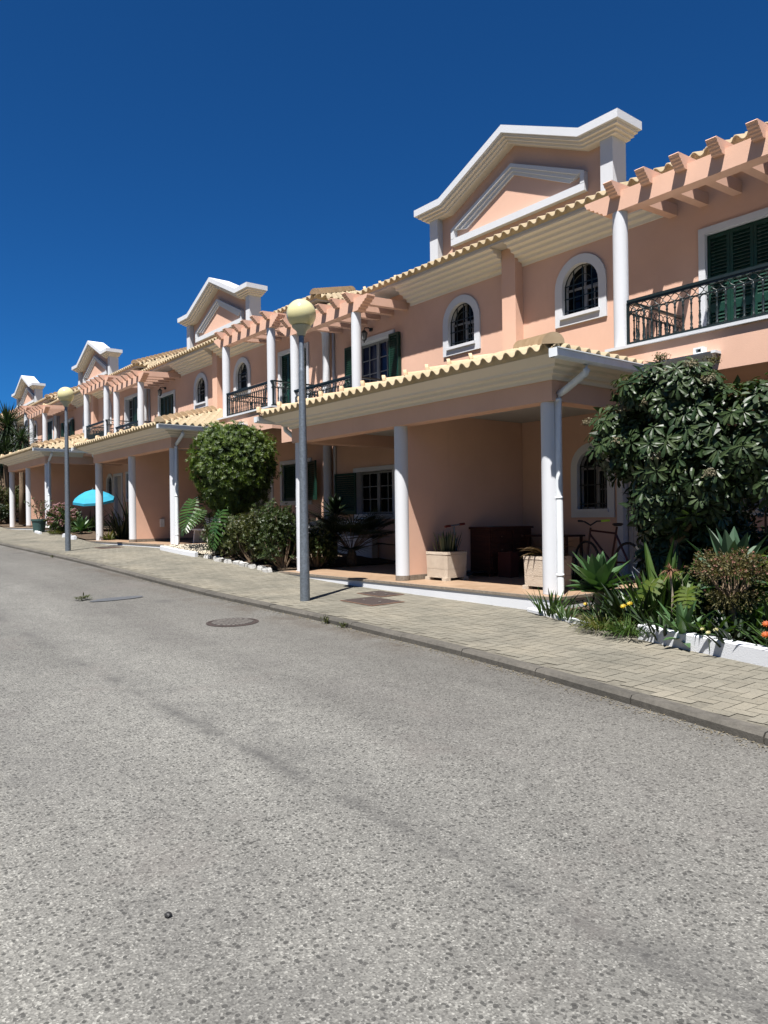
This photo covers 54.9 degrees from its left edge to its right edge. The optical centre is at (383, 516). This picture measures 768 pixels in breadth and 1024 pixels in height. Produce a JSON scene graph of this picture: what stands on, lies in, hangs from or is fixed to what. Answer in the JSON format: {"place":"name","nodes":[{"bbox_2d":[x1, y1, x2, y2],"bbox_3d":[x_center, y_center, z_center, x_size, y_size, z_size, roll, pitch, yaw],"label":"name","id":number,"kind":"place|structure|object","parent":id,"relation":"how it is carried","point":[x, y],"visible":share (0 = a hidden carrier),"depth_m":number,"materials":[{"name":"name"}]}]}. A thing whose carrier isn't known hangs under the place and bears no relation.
{"place":"outdoors","nodes":[
{"label":"outdoors","id":0,"kind":"place"},
{"bbox_2d":[0,520,25,526],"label":"soil bed","id":1,"kind":"object","parent":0,"point":[4,524],"visible":0.14,"depth_m":35.02,"materials":[{"name":"brown soil"}]},
{"bbox_2d":[0,503,9,523],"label":"shrub","id":2,"kind":"object","parent":1,"relation":"on","point":[3,515],"visible":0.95,"depth_m":35.17,"materials":[{"name":"green plant"}]},
{"bbox_2d":[0,485,25,522],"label":"shrub","id":3,"kind":"object","parent":1,"relation":"on","point":[5,498],"visible":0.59,"depth_m":35.79,"materials":[{"name":"green plant"}]},
{"bbox_2d":[0,401,28,517],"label":"yucca","id":4,"kind":"object","parent":1,"relation":"on","point":[7,420],"visible":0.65,"depth_m":36.40,"materials":[{"name":"green plant"}]},
{"bbox_2d":[2,424,40,526],"bbox_3d":[-17.301,-2.083,35.345,2.000,5.116,2.015,-1,0,-39],"label":"yucca","id":5,"kind":"object","parent":1,"relation":"on","point":[22,443],"visible":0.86,"depth_m":35.18,"materials":[{"name":"green plant"}]},
{"bbox_2d":[47,528,128,538],"bbox_3d":[-10.143,0.598,27.155,3.150,0.305,5.487,-1,0,-39],"label":"soil bed","id":6,"kind":"object","parent":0,"point":[89,535],"visible":0.21,"depth_m":25.93,"materials":[{"name":"brown soil"}]},
{"bbox_2d":[43,502,80,533],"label":"hydrangea","id":7,"kind":"object","parent":6,"relation":"on","point":[56,513],"visible":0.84,"depth_m":26.56,"materials":[{"name":"pink plant"}]},
{"bbox_2d":[70,516,94,533],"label":"agave","id":8,"kind":"object","parent":6,"relation":"on","point":[82,525],"visible":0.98,"depth_m":26.12,"materials":[{"name":"green plant"}]},
{"bbox_2d":[79,511,107,530],"bbox_3d":[-10.954,0.139,27.513,1.697,0.880,1.604,-1,0,1],"label":"cycad","id":9,"kind":"object","parent":6,"relation":"on","point":[93,522],"visible":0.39,"depth_m":27.28,"materials":[{"name":"green plant"}]},
{"bbox_2d":[73,488,114,519],"bbox_3d":[-10.836,-0.042,27.648,1.428,2.052,1.395,-1,0,-16],"label":"parasol","id":10,"kind":"object","parent":6,"relation":"on","point":[87,498],"visible":0.78,"depth_m":27.21,"materials":[{"name":"teal fabric"}]},
{"bbox_2d":[93,509,128,538],"bbox_3d":[-8.814,0.130,24.739,2.132,1.237,1.934,-1,0,-39],"label":"cycad","id":11,"kind":"object","parent":6,"relation":"on","point":[122,531],"visible":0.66,"depth_m":24.54,"materials":[{"name":"green plant"}]},
{"bbox_2d":[107,494,128,521],"bbox_3d":[-8.654,-0.152,25.731,1.486,1.714,1.727,-1,0,27],"label":"cycad","id":12,"kind":"object","parent":6,"relation":"on","point":[124,511],"visible":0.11,"depth_m":25.45,"materials":[{"name":"green plant"}]},
{"bbox_2d":[192,519,220,542],"bbox_3d":[-4.790,0.369,19.966,0.400,0.680,1.000,-1,0,-39],"label":"planter","id":13,"kind":"object","parent":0,"point":[196,536],"visible":0.25,"depth_m":20.22,"materials":[{"name":"concrete"}]},
{"bbox_2d":[194,548,395,569],"bbox_3d":[-2.515,0.887,17.596,3.150,0.319,5.487,-1,0,-39],"label":"soil bed","id":14,"kind":"object","parent":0,"point":[342,560],"visible":0.17,"depth_m":16.02,"materials":[{"name":"brown soil"}]},
{"bbox_2d":[164,543,243,554],"bbox_3d":[-4.342,0.781,17.892,1.148,0.196,2.655,-1,0,-39],"label":"pebble bed","id":15,"kind":"object","parent":14,"relation":"on","point":[196,548],"visible":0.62,"depth_m":17.86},
{"bbox_2d":[175,496,218,546],"bbox_3d":[-4.580,0.178,17.929,1.240,1.326,1.856,-1,0,12],"label":"monstera","id":16,"kind":"object","parent":15,"relation":"on","point":[191,521],"visible":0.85,"depth_m":17.73,"materials":[{"name":"green plant"}]},
{"bbox_2d":[208,509,244,555],"bbox_3d":[-3.454,0.362,16.407,0.712,1.062,1.697,-1,0,-39],"label":"monstera","id":17,"kind":"object","parent":14,"relation":"on","point":[216,520],"visible":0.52,"depth_m":16.30,"materials":[{"name":"green plant"}]},
{"bbox_2d":[199,511,257,556],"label":"shrub","id":18,"kind":"object","parent":14,"relation":"on","point":[222,539],"visible":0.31,"depth_m":16.39,"materials":[{"name":"green plant"}]},
{"bbox_2d":[185,420,282,519],"bbox_3d":[-3.582,-0.691,17.657,2.228,3.270,2.302,-1,0,-39],"label":"clipped tree","id":19,"kind":"object","parent":14,"relation":"on","point":[239,453],"visible":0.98,"depth_m":17.06,"materials":[{"name":"green plant"}]},
{"bbox_2d":[220,506,268,563],"bbox_3d":[-2.705,0.395,15.722,1.254,1.242,1.765,-1,0,-39],"label":"shrub","id":20,"kind":"object","parent":14,"relation":"on","point":[238,530],"visible":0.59,"depth_m":15.51,"materials":[{"name":"green plant"}]},
{"bbox_2d":[243,497,313,564],"bbox_3d":[-2.169,0.330,15.222,1.510,1.450,1.488,-1,0,1],"label":"shrub","id":21,"kind":"object","parent":14,"relation":"on","point":[266,509],"visible":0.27,"depth_m":14.97,"materials":[{"name":"green plant"}]},
{"bbox_2d":[255,505,310,570],"bbox_3d":[-2.043,0.413,14.742,1.120,1.340,1.247,-1,0,-39],"label":"shrub","id":22,"kind":"object","parent":14,"relation":"on","point":[275,519],"visible":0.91,"depth_m":14.62,"materials":[{"name":"green plant"}]},
{"bbox_2d":[295,523,342,568],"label":"shrub","id":23,"kind":"object","parent":14,"relation":"on","point":[317,549],"visible":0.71,"depth_m":14.98,"materials":[{"name":"green plant"}]},
{"bbox_2d":[320,494,350,559],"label":"yucca","id":24,"kind":"object","parent":14,"relation":"on","point":[335,504],"visible":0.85,"depth_m":16.18,"materials":[{"name":"green plant"}]},
{"bbox_2d":[308,501,394,565],"bbox_3d":[-0.648,0.359,15.769,2.644,1.389,2.623,-1,0,-39],"label":"fan palm","id":25,"kind":"object","parent":14,"relation":"on","point":[361,530],"visible":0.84,"depth_m":15.37,"materials":[{"name":"green plant"}]},
{"bbox_2d":[337,521,377,566],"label":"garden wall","id":26,"kind":"structure","parent":14,"relation":"on","point":[372,552],"depth_m":17.23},
{"bbox_2d":[0,545,767,1023],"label":"road","id":27,"kind":"structure","parent":0,"point":[286,819],"depth_m":3.28,"materials":[{"name":"grey asphalt"}]},
{"bbox_2d":[89,596,142,601],"bbox_3d":[-4.143,1.269,11.438,0.843,0.021,0.293,-1,0,-39],"label":"tar patch","id":28,"kind":"object","parent":27,"relation":"on","point":[117,598],"visible":1,"depth_m":11.45,"materials":[{"name":"grey asphalt"}]},
{"bbox_2d":[206,618,258,626],"bbox_3d":[-1.894,1.316,9.245,0.650,0.010,0.650,-2,2,-39],"label":"manhole cover","id":29,"kind":"object","parent":27,"relation":"on","point":[227,622],"visible":1,"depth_m":9.19,"materials":[{"name":"metal"}]},
{"bbox_2d":[0,542,767,745],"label":"kerb","id":30,"kind":"structure","parent":27,"relation":"on","point":[732,726],"depth_m":6.27,"materials":[{"name":"concrete"}]},
{"bbox_2d":[136,578,767,751],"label":"kerb grit","id":31,"kind":"object","parent":27,"relation":"on","point":[501,670],"visible":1,"depth_m":6.36,"materials":[{"name":"grey gravel"}]},
{"bbox_2d":[0,526,767,723],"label":"paver surface","id":32,"kind":"object","parent":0,"point":[281,594],"visible":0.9,"depth_m":8.16,"materials":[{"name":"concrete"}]},
{"bbox_2d":[31,519,45,531],"bbox_3d":[-12.854,0.327,27.543,0.550,0.475,0.550,-1,0,-39],"label":"plant pot","id":33,"kind":"object","parent":32,"relation":"on","point":[38,524],"visible":0.84,"depth_m":27.35,"materials":[{"name":"green ceramic"}]},
{"bbox_2d":[24,497,54,518],"bbox_3d":[-12.777,-0.281,27.439,1.087,0.879,0.607,-1,0,-15],"label":"young tree","id":34,"kind":"object","parent":33,"relation":"on","point":[40,510],"visible":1,"depth_m":27.44,"materials":[{"name":"green plant"}]},
{"bbox_2d":[57,387,74,550],"bbox_3d":[-8.432,-1.218,19.663,0.426,4.458,0.426,-1,0,-39],"label":"street lamp","id":35,"kind":"object","parent":32,"relation":"on","point":[65,395],"visible":0.99,"depth_m":19.61,"materials":[{"name":"metal"}]},
{"bbox_2d":[160,546,197,556],"bbox_3d":[-4.963,0.877,17.744,0.131,0.310,2.150,-1,0,-38],"label":"bed edging","id":36,"kind":"object","parent":32,"relation":"on","point":[179,551],"visible":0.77,"depth_m":17.52,"materials":[{"name":"white concrete"}]},
{"bbox_2d":[286,299,315,600],"bbox_3d":[-1.170,-0.911,10.690,0.426,4.458,0.426,-1,0,-39],"label":"street lamp","id":37,"kind":"object","parent":32,"relation":"on","point":[301,315],"visible":0.99,"depth_m":10.64,"materials":[{"name":"metal"}]},
{"bbox_2d":[340,597,403,605],"bbox_3d":[-0.171,1.200,10.531,0.599,0.025,0.770,-1,0,-39],"label":"access hatch","id":38,"kind":"object","parent":32,"relation":"on","point":[372,601],"visible":1,"depth_m":10.48,"materials":[{"name":"metal"}]},
{"bbox_2d":[358,591,402,596],"bbox_3d":[-0.057,1.180,11.351,0.471,0.022,0.621,-1,0,-39],"label":"access hatch","id":39,"kind":"object","parent":32,"relation":"on","point":[379,593],"visible":1,"depth_m":11.34,"materials":[{"name":"metal"}]},
{"bbox_2d":[527,607,587,626],"bbox_3d":[2.097,1.244,8.796,0.116,0.166,1.389,-1,0,-19],"label":"bed edging","id":40,"kind":"object","parent":32,"relation":"on","point":[532,610],"visible":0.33,"depth_m":8.84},
{"bbox_2d":[638,624,767,666],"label":"bed edging","id":41,"kind":"object","parent":32,"relation":"on","point":[746,652],"visible":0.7,"depth_m":6.58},
{"bbox_2d":[0,0,767,412],"label":"sky","id":42,"kind":"structure","parent":0,"point":[151,151],"materials":[{"name":"blue"}]},
{"bbox_2d":[565,604,760,644],"bbox_3d":[5.307,1.169,5.530,5.970,0.166,10.050,-1,0,-39],"label":"soil bed","id":43,"kind":"object","parent":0,"point":[581,611],"visible":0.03,"depth_m":8.66,"materials":[{"name":"brown soil"}]},
{"bbox_2d":[524,588,578,616],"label":"daylily","id":44,"kind":"object","parent":43,"relation":"on","point":[549,612],"visible":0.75,"depth_m":8.83,"materials":[{"name":"green plant"}]},
{"bbox_2d":[548,599,580,620],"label":"daylily","id":45,"kind":"object","parent":43,"relation":"on","point":[560,613],"visible":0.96,"depth_m":8.57,"materials":[{"name":"green plant"}]},
{"bbox_2d":[575,607,607,623],"bbox_3d":[2.357,1.095,8.222,0.548,0.195,0.547,-1,0,32],"label":"lilyturf","id":46,"kind":"object","parent":43,"relation":"on","point":[594,614],"visible":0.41,"depth_m":8.29,"materials":[{"name":"green plant"}]},
{"bbox_2d":[566,551,630,613],"bbox_3d":[2.546,0.807,8.731,0.754,0.795,0.763,-1,0,20],"label":"agave","id":47,"kind":"object","parent":43,"relation":"on","point":[594,573],"visible":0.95,"depth_m":8.61,"materials":[{"name":"green plant"}]},
{"bbox_2d":[569,609,635,633],"bbox_3d":[2.333,1.117,7.884,0.806,0.279,0.785,-1,0,-39],"label":"lilyturf","id":48,"kind":"object","parent":43,"relation":"on","point":[592,625],"visible":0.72,"depth_m":7.83,"materials":[{"name":"green plant"}]},
{"bbox_2d":[571,591,635,624],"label":"crinum","id":49,"kind":"object","parent":43,"relation":"on","point":[597,615],"visible":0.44,"depth_m":8.15,"materials":[{"name":"green plant"}]},
{"bbox_2d":[580,581,637,609],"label":"crinum","id":50,"kind":"object","parent":43,"relation":"on","point":[607,594],"visible":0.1,"depth_m":8.44,"materials":[{"name":"green plant"}]},
{"bbox_2d":[596,614,652,640],"bbox_3d":[2.501,1.088,7.481,0.708,0.305,0.751,-1,0,13],"label":"lilyturf","id":51,"kind":"object","parent":43,"relation":"on","point":[629,628],"visible":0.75,"depth_m":7.42,"materials":[{"name":"green plant"}]},
{"bbox_2d":[584,583,665,621],"bbox_3d":[2.721,0.963,8.124,0.976,0.455,0.894,-1,0,-39],"label":"crinum","id":52,"kind":"object","parent":43,"relation":"on","point":[617,605],"visible":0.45,"depth_m":7.99,"materials":[{"name":"green plant"}]},
{"bbox_2d":[588,584,675,626],"bbox_3d":[2.696,0.935,7.896,1.023,0.517,0.962,-1,0,31],"label":"crinum","id":53,"kind":"object","parent":43,"relation":"on","point":[649,611],"visible":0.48,"depth_m":7.74,"materials":[{"name":"green plant"}]},
{"bbox_2d":[614,562,687,620],"bbox_3d":[2.887,0.836,7.926,0.782,0.712,0.853,-1,0,12],"label":"crinum","id":54,"kind":"object","parent":43,"relation":"on","point":[631,593],"visible":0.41,"depth_m":7.73,"materials":[{"name":"green plant"}]},
{"bbox_2d":[618,595,696,626],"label":"crinum","id":55,"kind":"object","parent":43,"relation":"on","point":[661,622],"visible":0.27,"depth_m":7.37,"materials":[{"name":"green plant"}]},
{"bbox_2d":[634,538,702,603],"bbox_3d":[3.159,0.702,8.277,0.556,0.968,0.640,-1,0,-18],"label":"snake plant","id":56,"kind":"object","parent":43,"relation":"on","point":[672,558],"visible":0.3,"depth_m":8.32,"materials":[{"name":"green plant"}]},
{"bbox_2d":[572,591,764,644],"bbox_3d":[3.976,1.048,7.765,3.487,0.269,4.165,-1,0,-39],"label":"ground cover","id":57,"kind":"object","parent":43,"relation":"on","point":[744,624],"visible":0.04,"depth_m":7.54,"materials":[{"name":"green plant"}]},
{"bbox_2d":[635,571,704,611],"bbox_3d":[2.959,0.874,7.641,0.551,0.591,0.754,-1,0,-10],"label":"monstera","id":58,"kind":"object","parent":43,"relation":"on","point":[657,582],"visible":0.77,"depth_m":7.68,"materials":[{"name":"green plant"}]},
{"bbox_2d":[626,605,713,639],"bbox_3d":[2.757,1.025,7.343,0.792,0.350,0.822,-1,0,-13],"label":"crinum","id":59,"kind":"object","parent":43,"relation":"on","point":[640,620],"visible":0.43,"depth_m":7.20,"materials":[{"name":"green plant"}]},
{"bbox_2d":[659,562,681,614],"bbox_3d":[2.948,0.808,7.603,0.239,0.715,0.238,-1,0,26],"label":"dried flower head","id":60,"kind":"object","parent":43,"relation":"on","point":[669,571],"visible":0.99,"depth_m":7.60},
{"bbox_2d":[582,352,767,602],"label":"umbrella tree","id":61,"kind":"object","parent":43,"relation":"on","point":[684,458],"visible":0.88,"depth_m":8.13,"materials":[{"name":"green plant"}]},
{"bbox_2d":[646,600,715,647],"bbox_3d":[2.816,0.988,6.987,0.588,0.421,0.703,-1,0,-39],"label":"agave","id":62,"kind":"object","parent":43,"relation":"on","point":[685,614],"visible":0.74,"depth_m":6.93,"materials":[{"name":"green plant"}]},
{"bbox_2d":[644,568,742,613],"bbox_3d":[3.416,0.855,7.986,1.150,0.660,1.281,-1,0,24],"label":"crinum","id":63,"kind":"object","parent":43,"relation":"on","point":[690,581],"visible":0.15,"depth_m":8.11,"materials":[{"name":"green plant"}]},
{"bbox_2d":[640,498,767,598],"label":"shrub","id":64,"kind":"object","parent":43,"relation":"on","point":[751,529],"visible":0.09,"depth_m":8.38,"materials":[{"name":"green plant"}]},
{"bbox_2d":[651,577,758,627],"bbox_3d":[3.336,0.912,7.681,0.840,0.557,1.106,-1,0,-39],"label":"crinum","id":65,"kind":"object","parent":43,"relation":"on","point":[698,612],"visible":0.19,"depth_m":7.77,"materials":[{"name":"green plant"}]},
{"bbox_2d":[662,602,754,636],"bbox_3d":[3.081,1.026,6.982,0.852,0.349,0.828,-1,0,25],"label":"crinum","id":66,"kind":"object","parent":43,"relation":"on","point":[690,627],"visible":0.47,"depth_m":6.86,"materials":[{"name":"green plant"}]},
{"bbox_2d":[683,546,767,629],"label":"euphorbia bush","id":67,"kind":"object","parent":43,"relation":"on","point":[730,598],"visible":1,"depth_m":6.91,"materials":[{"name":"green plant"}]},
{"bbox_2d":[693,617,758,642],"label":"crinum","id":68,"kind":"object","parent":43,"relation":"on","point":[735,634],"visible":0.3,"depth_m":6.63,"materials":[{"name":"green plant"}]},
{"bbox_2d":[688,525,767,622],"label":"agave","id":69,"kind":"object","parent":43,"relation":"on","point":[727,543],"visible":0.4,"depth_m":7.54,"materials":[{"name":"green plant"}]},
{"bbox_2d":[691,610,765,647],"bbox_3d":[3.161,1.028,6.680,0.746,0.354,0.781,-1,0,22],"label":"crinum","id":70,"kind":"object","parent":43,"relation":"on","point":[728,635],"visible":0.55,"depth_m":6.70,"materials":[{"name":"green plant"}]},
{"bbox_2d":[694,587,767,637],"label":"crinum","id":71,"kind":"object","parent":43,"relation":"on","point":[754,613],"visible":0.3,"depth_m":7.08,"materials":[{"name":"green plant"}]},
{"bbox_2d":[720,592,767,643],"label":"crinum","id":72,"kind":"object","parent":43,"relation":"on","point":[765,606],"visible":0.57,"depth_m":6.66,"materials":[{"name":"green plant"}]},
{"bbox_2d":[736,620,767,645],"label":"crinum","id":73,"kind":"object","parent":43,"relation":"on","point":[751,639],"visible":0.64,"depth_m":6.41,"materials":[{"name":"green plant"}]},
{"bbox_2d":[748,549,767,603],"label":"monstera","id":74,"kind":"object","parent":43,"relation":"on","point":[766,585],"visible":0.15,"depth_m":7.59,"materials":[{"name":"green plant"}]},
{"bbox_2d":[736,580,767,616],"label":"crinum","id":75,"kind":"object","parent":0,"point":[759,589],"visible":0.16,"depth_m":7.43,"materials":[{"name":"green plant"}]},
{"bbox_3d":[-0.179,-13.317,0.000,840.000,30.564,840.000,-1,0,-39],"label":"ground","id":76,"kind":"structure","parent":0,"visible":0},
{"bbox_2d":[0,375,77,519],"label":"terraced house","id":77,"kind":"structure","parent":76,"relation":"on","point":[29,391],"depth_m":40.81,"materials":[{"name":"pink paint"}]},
{"bbox_2d":[47,418,52,439],"bbox_3d":[-17.629,-4.206,39.139,0.230,1.885,1.550,-1,0,-39],"label":"balcony door","id":78,"kind":"structure","parent":77,"relation":"in","point":[50,421],"depth_m":39.08,"materials":[{"name":"white glass"}]},
{"bbox_2d":[0,341,186,539],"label":"terraced house","id":79,"kind":"structure","parent":76,"relation":"on","point":[41,464],"depth_m":31.32,"materials":[{"name":"pink paint"}]},
{"bbox_2d":[60,417,73,436],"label":"window","id":80,"kind":"structure","parent":79,"relation":"in","point":[70,421],"depth_m":36.65,"materials":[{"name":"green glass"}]},
{"bbox_2d":[106,474,113,502],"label":"arched window","id":81,"kind":"structure","parent":79,"relation":"in","point":[109,481],"depth_m":31.79,"materials":[{"name":"white glass"}]},
{"bbox_2d":[113,473,122,525],"bbox_3d":[-11.011,-0.707,30.900,0.230,2.190,1.070,-1,0,-39],"label":"entrance door","id":82,"kind":"structure","parent":79,"relation":"in","point":[117,478],"depth_m":31.13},
{"bbox_2d":[124,392,137,427],"bbox_3d":[-10.001,-3.914,29.579,0.230,1.885,1.550,-1,0,-39],"label":"balcony door","id":83,"kind":"structure","parent":79,"relation":"in","point":[130,402],"depth_m":29.94,"materials":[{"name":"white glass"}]},
{"bbox_2d":[71,277,357,567],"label":"terraced house","id":84,"kind":"structure","parent":76,"relation":"on","point":[231,362],"depth_m":21.66,"materials":[{"name":"pink paint"}]},
{"bbox_2d":[158,389,175,415],"bbox_3d":[-7.790,-3.548,26.814,0.230,1.885,1.550,-1,0,-39],"label":"window","id":85,"kind":"structure","parent":84,"relation":"in","point":[166,402],"depth_m":26.82,"materials":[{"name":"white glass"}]},
{"bbox_2d":[194,373,207,409],"bbox_3d":[-6.008,-4.177,24.532,0.275,1.165,1.050,-1,0,-39],"label":"arched window","id":86,"kind":"structure","parent":84,"relation":"in","point":[201,383],"depth_m":24.66,"materials":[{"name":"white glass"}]},
{"bbox_2d":[233,357,250,398],"bbox_3d":[-4.206,-4.201,22.273,0.275,1.165,1.050,-1,0,-39],"label":"arched window","id":87,"kind":"structure","parent":84,"relation":"in","point":[242,370],"depth_m":22.41,"materials":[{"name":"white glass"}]},
{"bbox_2d":[254,467,273,515],"bbox_3d":[-3.383,-0.415,21.341,0.230,2.190,1.070,-1,0,-39],"label":"entrance door","id":88,"kind":"structure","parent":84,"relation":"in","point":[271,495],"depth_m":21.25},
{"bbox_2d":[278,342,309,403],"bbox_3d":[-2.373,-3.621,20.020,0.230,1.885,1.550,-1,0,-39],"label":"balcony door","id":89,"kind":"structure","parent":84,"relation":"in","point":[284,372],"depth_m":20.35,"materials":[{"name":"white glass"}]},
{"bbox_2d":[280,458,316,505],"bbox_3d":[-2.166,-0.926,19.735,0.404,1.220,2.167,-1,0,-34],"label":"window","id":90,"kind":"structure","parent":84,"relation":"in","point":[288,477],"depth_m":20.15,"materials":[{"name":"green glass"}]},
{"bbox_2d":[254,108,767,609],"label":"terraced house","id":91,"kind":"structure","parent":76,"relation":"on","point":[522,318],"depth_m":12.42,"materials":[{"name":"pink paint"}]},
{"bbox_2d":[334,464,394,518],"bbox_3d":[-0.396,-0.555,17.461,0.394,1.220,2.149,-1,0,-39],"label":"window","id":92,"kind":"structure","parent":91,"relation":"in","point":[372,487],"depth_m":17.64,"materials":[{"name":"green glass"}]},
{"bbox_2d":[344,329,400,387],"bbox_3d":[-0.196,-3.255,17.230,0.312,1.885,2.033,-1,0,-39],"label":"balcony door","id":93,"kind":"structure","parent":91,"relation":"in","point":[381,353],"depth_m":17.25,"materials":[{"name":"green glass"}]},
{"bbox_2d":[425,551,468,580],"bbox_3d":[1.023,0.795,12.075,0.510,0.462,0.510,-1,0,-39],"label":"stone planter","id":94,"kind":"object","parent":91,"relation":"on","point":[446,565],"visible":0.98,"depth_m":11.89,"materials":[{"name":"stone"}]},
{"bbox_2d":[432,530,461,551],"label":"snake plant","id":95,"kind":"object","parent":94,"relation":"on","point":[446,544],"visible":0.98,"depth_m":11.97,"materials":[{"name":"green plant"}]},
{"bbox_2d":[443,294,480,357],"bbox_3d":[1.620,-3.885,14.973,0.275,1.165,1.050,-1,0,-39],"label":"arched window","id":96,"kind":"structure","parent":91,"relation":"in","point":[462,317],"depth_m":15.01,"materials":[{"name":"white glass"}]},
{"bbox_2d":[444,523,493,578],"bbox_3d":[1.444,0.559,12.376,1.142,0.924,0.100,-1,0,-39],"label":"kick scooter","id":97,"kind":"object","parent":91,"relation":"on","point":[447,526],"visible":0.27,"depth_m":12.17,"materials":[{"name":"black metal"}]},
{"bbox_2d":[469,526,533,576],"bbox_3d":[2.074,0.592,12.968,1.120,0.840,0.518,-1,0,-39],"label":"dresser","id":98,"kind":"object","parent":91,"relation":"on","point":[488,543],"visible":0.66,"depth_m":12.68,"materials":[{"name":"brown wood"}]},
{"bbox_2d":[498,551,518,577],"bbox_3d":[2.084,0.802,12.397,0.200,0.420,0.280,-1,0,-39],"label":"red box","id":99,"kind":"object","parent":91,"relation":"on","point":[508,564],"visible":1,"depth_m":12.31,"materials":[{"name":"paint"}]},
{"bbox_2d":[522,555,573,588],"bbox_3d":[2.296,0.778,10.366,0.510,0.462,0.510,-1,0,-39],"label":"stone planter","id":100,"kind":"object","parent":91,"relation":"on","point":[533,569],"visible":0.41,"depth_m":10.26,"materials":[{"name":"stone"}]},
{"bbox_2d":[519,541,573,559],"bbox_3d":[2.283,0.485,10.394,0.833,0.306,0.781,-1,0,14],"label":"bromeliad","id":101,"kind":"object","parent":100,"relation":"in","point":[537,551],"visible":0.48,"depth_m":10.35,"materials":[{"name":"green plant"}]},
{"bbox_2d":[525,534,584,567],"bbox_3d":[2.934,0.656,12.692,0.500,0.690,0.900,-1,0,-39],"label":"side table","id":102,"kind":"object","parent":91,"relation":"on","point":[566,536],"visible":0.36,"depth_m":12.49,"materials":[{"name":"brown wood"}]},
{"bbox_2d":[555,253,606,328],"bbox_3d":[3.422,-3.909,12.713,0.275,1.165,1.050,-1,0,-39],"label":"arched window","id":103,"kind":"structure","parent":91,"relation":"in","point":[581,284],"depth_m":12.74,"materials":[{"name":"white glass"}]},
{"bbox_2d":[571,442,614,517],"bbox_3d":[3.587,-0.623,12.561,0.275,1.270,0.860,-1,0,-39],"label":"arched window","id":104,"kind":"structure","parent":91,"relation":"in","point":[592,495],"depth_m":12.67,"materials":[{"name":"white glass"}]},
{"bbox_2d":[574,519,641,583],"bbox_3d":[3.422,0.517,11.355,0.619,0.944,1.577,-1,0,-23],"label":"bicycle","id":105,"kind":"object","parent":91,"relation":"on","point":[589,542],"visible":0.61,"depth_m":11.23,"materials":[{"name":"metal"}]},
{"bbox_2d":[616,478,643,577],"bbox_3d":[4.244,-0.122,11.781,0.230,2.190,1.070,-1,0,-39],"label":"entrance door","id":106,"kind":"structure","parent":91,"relation":"in","point":[625,533],"depth_m":12.08,"materials":[{"name":"wood"}]},
{"bbox_2d":[698,207,767,325],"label":"balcony door","id":107,"kind":"structure","parent":91,"relation":"in","point":[741,242],"depth_m":10.66,"materials":[{"name":"green wood"}]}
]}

